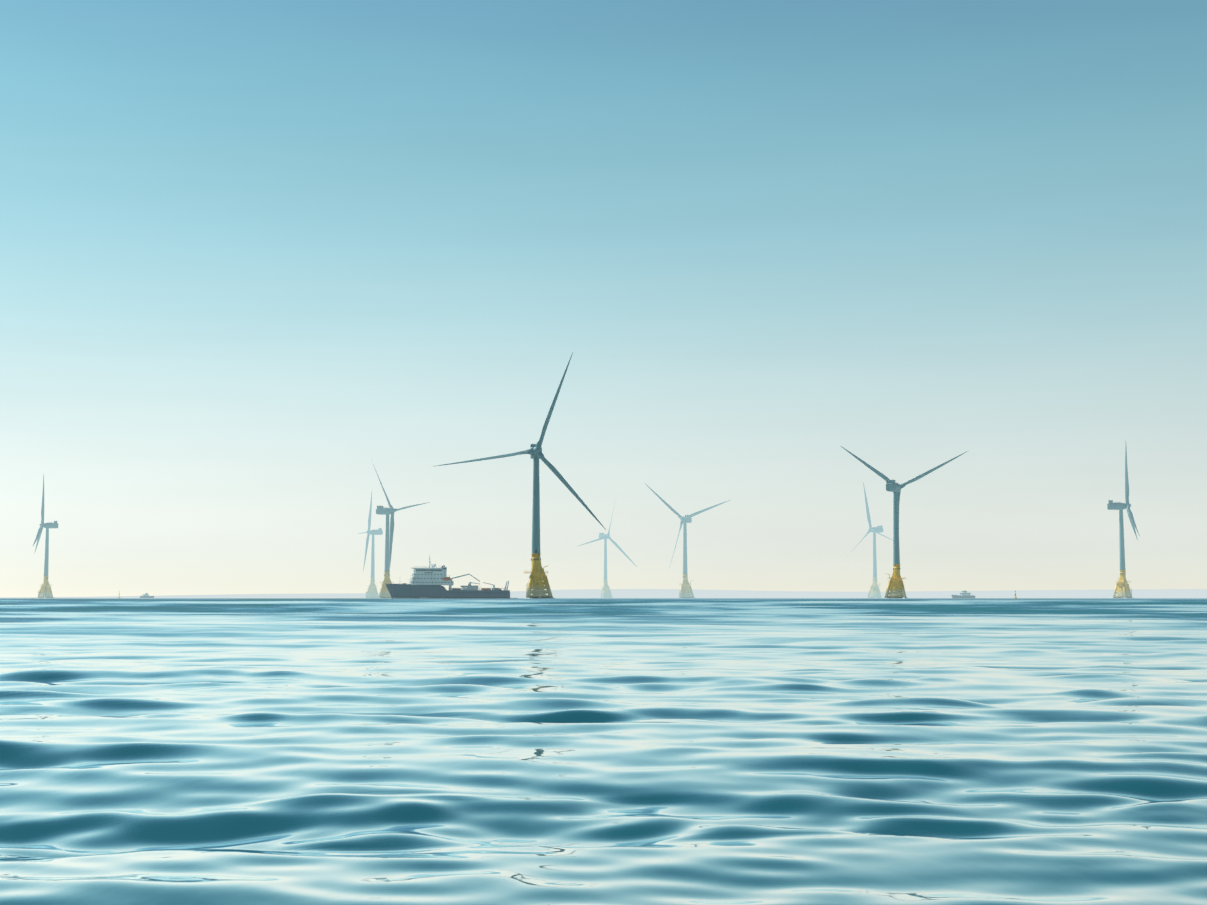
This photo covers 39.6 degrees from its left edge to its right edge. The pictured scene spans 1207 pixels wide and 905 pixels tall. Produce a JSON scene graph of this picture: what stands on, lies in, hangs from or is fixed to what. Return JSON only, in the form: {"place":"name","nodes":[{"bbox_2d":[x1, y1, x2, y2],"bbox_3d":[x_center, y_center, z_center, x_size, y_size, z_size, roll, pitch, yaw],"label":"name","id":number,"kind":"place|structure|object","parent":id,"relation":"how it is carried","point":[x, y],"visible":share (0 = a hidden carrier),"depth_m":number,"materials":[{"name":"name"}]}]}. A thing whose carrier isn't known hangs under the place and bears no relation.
{"place":"outdoors","nodes":[
{"label":"outdoors","id":0,"kind":"place"},
{"bbox_2d":[0,598,1206,904],"bbox_3d":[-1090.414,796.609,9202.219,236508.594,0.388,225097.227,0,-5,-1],"label":"sea","id":1,"kind":"structure","parent":0,"point":[616,752],"depth_m":7.45,"materials":[{"name":"liquid"}]},
{"bbox_2d":[33,474,57,597],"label":"turbine","id":2,"kind":"object","parent":1,"relation":"in","point":[45,591],"visible":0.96,"depth_m":2537.91,"materials":[{"name":"metal"}]},
{"bbox_2d":[140,591,153,597],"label":"work boat","id":3,"kind":"object","parent":1,"relation":"on","point":[145,595],"visible":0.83,"depth_m":2572.24,"materials":[{"name":"grey metal"}]},
{"bbox_2d":[359,493,382,597],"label":"turbine","id":4,"kind":"object","parent":1,"relation":"in","point":[371,592],"visible":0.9,"depth_m":2799.63,"materials":[{"name":"metal"}]},
{"bbox_2d":[373,464,429,597],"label":"turbine","id":5,"kind":"object","parent":1,"relation":"in","point":[384,591],"visible":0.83,"depth_m":2111.09,"materials":[{"name":"metal"}]},
{"bbox_2d":[385,555,517,598],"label":"ship","id":6,"kind":"object","parent":1,"relation":"in","point":[425,583],"visible":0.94,"depth_m":1174.81,"materials":[{"name":"black metal"}]},
{"bbox_2d":[431,353,606,598],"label":"turbine","id":7,"kind":"object","parent":1,"relation":"in","point":[538,580],"visible":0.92,"depth_m":1249.41,"materials":[{"name":"metal"}]},
{"bbox_2d":[579,501,637,597],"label":"turbine","id":8,"kind":"object","parent":1,"relation":"in","point":[606,592],"visible":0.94,"depth_m":3002.32,"materials":[{"name":"metal"}]},
{"bbox_2d":[647,485,731,597],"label":"turbine","id":9,"kind":"object","parent":1,"relation":"in","point":[685,591],"visible":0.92,"depth_m":2343.25,"materials":[{"name":"metal"}]},
{"bbox_2d":[851,483,891,597],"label":"turbine","id":10,"kind":"object","parent":1,"relation":"in","point":[874,592],"visible":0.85,"depth_m":2700.35,"materials":[{"name":"metal"}]},
{"bbox_2d":[841,446,965,597],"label":"turbine","id":11,"kind":"object","parent":1,"relation":"in","point":[895,587],"visible":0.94,"depth_m":1660.03,"materials":[{"name":"metal"}]},
{"bbox_2d":[952,589,974,597],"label":"crew boat","id":12,"kind":"object","parent":1,"relation":"on","point":[964,594],"visible":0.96,"depth_m":1649.66,"materials":[{"name":"grey metal"}]},
{"bbox_2d":[1107,447,1139,597],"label":"turbine","id":13,"kind":"object","parent":1,"relation":"in","point":[1122,588],"visible":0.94,"depth_m":1998.88,"materials":[{"name":"metal"}]},
{"bbox_2d":[0,589,1206,597],"bbox_3d":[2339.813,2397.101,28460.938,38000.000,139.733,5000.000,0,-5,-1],"label":"distant coast","id":14,"kind":"structure","parent":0,"point":[674,593],"depth_m":26040.98,"materials":[{"name":"grey"}]},
{"bbox_2d":[0,0,1206,596],"label":"sky","id":15,"kind":"structure","parent":0,"point":[257,257],"materials":[{"name":"blue"}]}
]}

